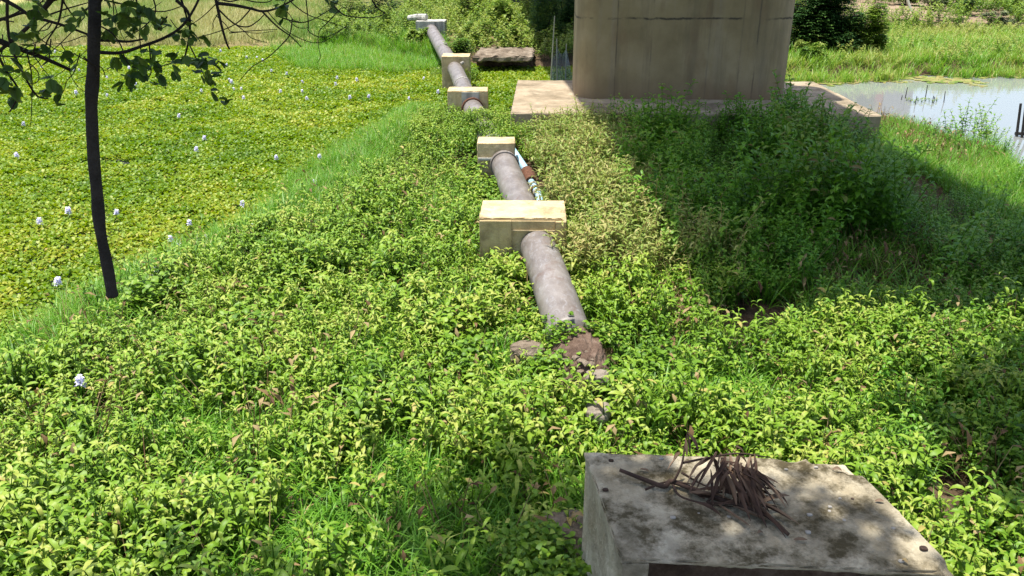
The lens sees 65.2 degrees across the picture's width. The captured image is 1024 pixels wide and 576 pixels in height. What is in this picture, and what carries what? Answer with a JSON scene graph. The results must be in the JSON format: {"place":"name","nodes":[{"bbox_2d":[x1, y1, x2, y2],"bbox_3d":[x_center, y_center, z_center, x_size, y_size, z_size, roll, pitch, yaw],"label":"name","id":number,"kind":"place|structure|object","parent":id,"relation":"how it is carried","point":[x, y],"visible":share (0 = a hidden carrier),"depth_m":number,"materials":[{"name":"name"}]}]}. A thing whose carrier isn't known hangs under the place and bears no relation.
{"place":"outdoors","nodes":[
{"label":"outdoors","id":0,"kind":"place"},
{"bbox_2d":[0,0,1023,575],"bbox_3d":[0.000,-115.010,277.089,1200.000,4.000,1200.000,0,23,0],"label":"ground","id":1,"kind":"structure","parent":0,"point":[748,314],"depth_m":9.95,"materials":[{"name":"green plant"}]},
{"bbox_2d":[74,374,86,411],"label":"hyacinth flower","id":2,"kind":"object","parent":1,"relation":"on","point":[80,382],"visible":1,"depth_m":6.28,"materials":[{"name":"purple plant"}]},
{"bbox_2d":[0,0,384,298],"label":"overhanging tree","id":3,"kind":"object","parent":1,"relation":"on","point":[94,33],"visible":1,"depth_m":2.46,"materials":[{"name":"green plant"}]},
{"bbox_2d":[0,0,447,48],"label":"tan field grass","id":4,"kind":"structure","parent":1,"relation":"on","point":[205,24],"depth_m":37.79,"materials":[{"name":"green plant"}]},
{"bbox_2d":[316,0,367,22],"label":"shrub","id":5,"kind":"object","parent":1,"relation":"on","point":[350,5],"visible":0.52,"depth_m":37.75,"materials":[{"name":"green plant"}]},
{"bbox_2d":[355,0,403,15],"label":"shrub","id":6,"kind":"object","parent":1,"relation":"on","point":[379,2],"visible":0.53,"depth_m":38.73,"materials":[{"name":"green plant"}]},
{"bbox_2d":[373,5,415,33],"bbox_3d":[-4.814,-10.746,32.490,1.744,1.376,1.400,-8,24,-18],"label":"shrub","id":7,"kind":"object","parent":1,"relation":"on","point":[386,21],"visible":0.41,"depth_m":32.36,"materials":[{"name":"green plant"}]},
{"bbox_2d":[406,27,430,43],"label":"shrub","id":8,"kind":"object","parent":1,"relation":"on","point":[413,32],"visible":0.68,"depth_m":29.68,"materials":[{"name":"green plant"}]},
{"bbox_2d":[407,14,446,39],"bbox_3d":[-3.299,-9.954,31.014,1.500,1.298,1.011,0,23,0],"label":"pipe support","id":9,"kind":"object","parent":1,"relation":"on","point":[422,21],"visible":0.5,"depth_m":30.55,"materials":[{"name":"grey concrete"}]},
{"bbox_2d":[438,37,474,61],"bbox_3d":[-1.790,-7.515,25.825,1.284,1.101,1.110,0,23,0],"label":"shrub","id":10,"kind":"object","parent":1,"relation":"on","point":[461,46],"visible":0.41,"depth_m":25.60,"materials":[{"name":"green plant"}]},
{"bbox_2d":[447,87,487,124],"bbox_3d":[-0.947,-3.761,17.410,0.865,1.129,0.625,0,23,0],"label":"pipe support","id":11,"kind":"object","parent":1,"relation":"on","point":[457,96],"visible":0.38,"depth_m":17.00,"materials":[{"name":"concrete"}]},
{"bbox_2d":[456,0,486,19],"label":"shrub","id":12,"kind":"object","parent":1,"relation":"on","point":[467,8],"visible":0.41,"depth_m":35.05,"materials":[{"name":"green plant"}]},
{"bbox_2d":[462,18,491,44],"bbox_3d":[-1.428,-9.576,30.097,1.396,1.091,1.196,-16,28,-33],"label":"shrub","id":13,"kind":"object","parent":1,"relation":"on","point":[467,28],"visible":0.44,"depth_m":30.00,"materials":[{"name":"green plant"}]},
{"bbox_2d":[477,137,514,188],"bbox_3d":[-0.249,-1.931,12.868,0.608,0.908,0.539,0,23,0],"label":"pipe support","id":14,"kind":"object","parent":1,"relation":"on","point":[488,148],"visible":0.38,"depth_m":12.54,"materials":[{"name":"concrete"}]},
{"bbox_2d":[515,148,542,200],"bbox_3d":[0.233,-1.668,12.368,0.231,0.458,2.662,-3,23,-7],"label":"plastic pipe","id":15,"kind":"object","parent":14,"relation":"attached to","point":[528,172],"visible":0.53,"depth_m":12.09,"materials":[{"name":"white plastic"}]},
{"bbox_2d":[481,0,522,31],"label":"shrub","id":16,"kind":"object","parent":1,"relation":"on","point":[498,6],"visible":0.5,"depth_m":31.66,"materials":[{"name":"green plant"}]},
{"bbox_2d":[472,46,534,67],"bbox_3d":[-0.249,-7.450,26.948,2.067,1.115,2.691,0,23,0],"label":"stone ledge","id":17,"kind":"object","parent":1,"relation":"on","point":[493,57],"visible":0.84,"depth_m":26.43,"materials":[{"name":"grey stone"}]},
{"bbox_2d":[0,67,1023,575],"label":"broadleaf weeds","id":18,"kind":"object","parent":1,"relation":"on","point":[536,545],"visible":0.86,"depth_m":6.38,"materials":[{"name":"green plant"}]},
{"bbox_2d":[0,100,1023,575],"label":"dry stems","id":19,"kind":"object","parent":1,"relation":"on","point":[612,426],"visible":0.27,"depth_m":6.94,"materials":[{"name":"plant"}]},
{"bbox_2d":[496,25,531,46],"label":"shrub","id":20,"kind":"object","parent":1,"relation":"on","point":[516,41],"visible":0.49,"depth_m":29.36,"materials":[{"name":"green plant"}]},
{"bbox_2d":[479,200,565,277],"bbox_3d":[0.130,-0.506,9.510,1.009,0.909,0.767,0,23,0],"label":"pipe support","id":21,"kind":"object","parent":1,"relation":"on","point":[508,224],"visible":0.54,"depth_m":9.12,"materials":[{"name":"concrete"}]},
{"bbox_2d":[427,24,587,342],"bbox_3d":[-1.155,-4.715,18.945,0.680,0.812,25.820,-3,23,-7],"label":"water pipe","id":22,"kind":"object","parent":21,"relation":"on","point":[555,293],"visible":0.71,"depth_m":8.64,"materials":[{"name":"metal"}]},
{"bbox_2d":[510,340,544,364],"bbox_3d":[0.138,0.574,7.083,0.318,0.208,0.233,0,23,0],"label":"rock","id":23,"kind":"object","parent":1,"relation":"on","point":[526,345],"visible":0.57,"depth_m":7.00,"materials":[{"name":"brown stone"}]},
{"bbox_2d":[501,0,568,13],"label":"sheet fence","id":24,"kind":"object","parent":1,"relation":"on","point":[528,4],"depth_m":35.86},
{"bbox_2d":[525,0,566,43],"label":"shrub","id":25,"kind":"object","parent":1,"relation":"on","point":[543,5],"visible":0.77,"depth_m":29.28,"materials":[{"name":"green plant"}]},
{"bbox_2d":[544,0,574,32],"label":"shrub","id":26,"kind":"object","parent":1,"relation":"on","point":[568,9],"visible":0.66,"depth_m":31.05,"materials":[{"name":"green plant"}]},
{"bbox_2d":[537,508,582,565],"bbox_3d":[0.351,1.644,5.027,0.566,0.443,0.478,0,23,0],"label":"rock","id":27,"kind":"object","parent":1,"relation":"on","point":[560,517],"visible":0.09,"depth_m":4.93,"materials":[{"name":"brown stone"}]},
{"bbox_2d":[546,325,608,406],"bbox_3d":[0.562,0.782,7.069,0.557,0.761,1.232,0,23,0],"label":"rubble mound","id":28,"kind":"object","parent":1,"relation":"on","point":[589,347],"visible":0.42,"depth_m":6.75,"materials":[{"name":"brown stone"}]},
{"bbox_2d":[585,369,609,391],"bbox_3d":[0.700,0.756,6.566,0.211,0.187,0.163,0,23,0],"label":"rock","id":29,"kind":"object","parent":28,"relation":"on","point":[598,374],"visible":0.5,"depth_m":6.50,"materials":[{"name":"stone"}]},
{"bbox_2d":[585,401,610,423],"bbox_3d":[0.657,0.948,6.113,0.208,0.145,0.226,0,23,0],"label":"rock","id":30,"kind":"object","parent":1,"relation":"on","point":[596,410],"visible":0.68,"depth_m":6.04,"materials":[{"name":"stone"}]},
{"bbox_2d":[518,94,766,284],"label":"pale lance weeds","id":31,"kind":"object","parent":1,"relation":"on","point":[573,152],"visible":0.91,"depth_m":10.46,"materials":[{"name":"green plant"}]},
{"bbox_2d":[316,0,1023,68],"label":"bank weeds","id":32,"kind":"object","parent":1,"relation":"on","point":[451,11],"visible":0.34,"depth_m":32.84,"materials":[{"name":"green plant"}]},
{"bbox_2d":[511,0,881,143],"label":"bridge","id":33,"kind":"structure","parent":1,"relation":"on","point":[638,49],"depth_m":16.86,"materials":[{"name":"concrete"}]},
{"bbox_2d":[581,452,953,575],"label":"concrete block","id":34,"kind":"structure","parent":1,"relation":"on","point":[631,527],"depth_m":3.81,"materials":[{"name":"grey concrete"}]},
{"bbox_2d":[619,431,798,537],"bbox_3d":[0.949,0.937,3.833,0.809,0.258,0.528,0,23,0],"label":"dead branch","id":35,"kind":"object","parent":34,"relation":"on","point":[752,481],"visible":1,"depth_m":3.87,"materials":[{"name":"brown wood"}]},
{"bbox_2d":[794,537,806,539],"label":"fallen leaf","id":36,"kind":"object","parent":34,"relation":"on","point":[800,538],"visible":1,"depth_m":3.66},
{"bbox_2d":[919,545,927,550],"bbox_3d":[1.859,1.176,3.612,0.036,0.018,0.031,0,23,0],"label":"stone chip","id":37,"kind":"object","parent":34,"relation":"on","point":[923,548],"visible":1,"depth_m":3.60,"materials":[{"name":"brown stone"}]},
{"bbox_2d":[596,69,1023,575],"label":"grass","id":38,"kind":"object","parent":1,"relation":"on","point":[840,184],"visible":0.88,"depth_m":10.10,"materials":[{"name":"green plant"}]},
{"bbox_2d":[794,39,829,61],"bbox_3d":[9.921,-7.784,26.549,1.237,0.903,1.202,0,23,0],"label":"shrub","id":39,"kind":"object","parent":1,"relation":"on","point":[815,50],"visible":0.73,"depth_m":26.50,"materials":[{"name":"green plant"}]},
{"bbox_2d":[789,0,860,47],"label":"shrub","id":40,"kind":"object","parent":1,"relation":"on","point":[804,21],"visible":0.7,"depth_m":28.43,"materials":[{"name":"green plant"}]},
{"bbox_2d":[808,9,867,53],"bbox_3d":[11.625,-9.046,28.413,1.938,1.658,1.816,16,28,32],"label":"shrub","id":41,"kind":"object","parent":1,"relation":"on","point":[842,38],"visible":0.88,"depth_m":28.05,"materials":[{"name":"green plant"}]},
{"bbox_2d":[847,3,892,52],"bbox_3d":[12.697,-9.095,28.309,1.385,1.895,1.634,-21,31,-40],"label":"shrub","id":42,"kind":"object","parent":1,"relation":"on","point":[873,27],"visible":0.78,"depth_m":27.99,"materials":[{"name":"green plant"}]},
{"bbox_2d":[919,0,947,9],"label":"shrub","id":43,"kind":"object","parent":1,"relation":"on","point":[931,2],"visible":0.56,"depth_m":38.96,"materials":[{"name":"green plant"}]},
{"bbox_2d":[954,0,975,12],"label":"shrub","id":44,"kind":"object","parent":1,"relation":"on","point":[971,3],"visible":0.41,"depth_m":37.59,"materials":[{"name":"green plant"}]},
{"bbox_2d":[980,10,1017,25],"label":"shrub","id":45,"kind":"object","parent":1,"relation":"on","point":[989,17],"visible":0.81,"depth_m":35.98,"materials":[{"name":"green plant"}]},
{"bbox_2d":[5,75,1023,331],"bbox_3d":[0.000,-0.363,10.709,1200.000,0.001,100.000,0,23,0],"label":"river water","id":46,"kind":"structure","parent":0,"point":[953,97],"depth_m":22.00,"materials":[{"name":"grey liquid"}]},
{"bbox_2d":[37,217,42,229],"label":"hyacinth flower","id":47,"kind":"object","parent":46,"relation":"on","point":[39,221],"visible":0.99,"depth_m":11.39,"materials":[{"name":"purple plant"}]},
{"bbox_2d":[54,276,62,289],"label":"hyacinth flower","id":48,"kind":"object","parent":46,"relation":"on","point":[57,280],"visible":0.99,"depth_m":9.34,"materials":[{"name":"purple plant"}]},
{"bbox_2d":[65,207,71,216],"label":"hyacinth flower","id":49,"kind":"object","parent":46,"relation":"on","point":[67,210],"visible":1,"depth_m":11.85,"materials":[{"name":"purple plant"}]},
{"bbox_2d":[113,209,118,219],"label":"hyacinth flower","id":50,"kind":"object","parent":46,"relation":"on","point":[116,212],"visible":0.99,"depth_m":11.80,"materials":[{"name":"purple plant"}]},
{"bbox_2d":[0,44,572,349],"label":"water hyacinth mat","id":51,"kind":"object","parent":46,"relation":"on","point":[241,137],"visible":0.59,"depth_m":16.56,"materials":[{"name":"green plant"}]},
{"bbox_2d":[441,53,470,89],"bbox_3d":[-1.587,-6.005,22.950,0.797,1.328,0.758,0,23,0],"label":"pipe support","id":52,"kind":"object","parent":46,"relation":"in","point":[447,59],"visible":0.48,"depth_m":22.49,"materials":[{"name":"concrete"}]},
{"bbox_2d":[550,16,569,80],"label":"wooden poles","id":53,"kind":"object","parent":46,"relation":"in","point":[566,59],"visible":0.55,"depth_m":20.97,"materials":[{"name":"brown wood"}]},
{"bbox_2d":[786,73,1023,86],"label":"floating leaves","id":54,"kind":"object","parent":46,"relation":"on","point":[955,79],"visible":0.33,"depth_m":25.18,"materials":[{"name":"green plant"}]},
{"bbox_2d":[901,85,945,104],"bbox_3d":[11.247,-5.229,21.840,0.999,0.461,1.022,0,23,0],"label":"water plant","id":55,"kind":"object","parent":46,"relation":"in","point":[917,99],"visible":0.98,"depth_m":21.80,"materials":[{"name":"green plant"}]},
{"bbox_2d":[1014,103,1023,137],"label":"bamboo frame","id":56,"kind":"object","parent":46,"relation":"in","point":[1017,133],"visible":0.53,"depth_m":17.64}
]}

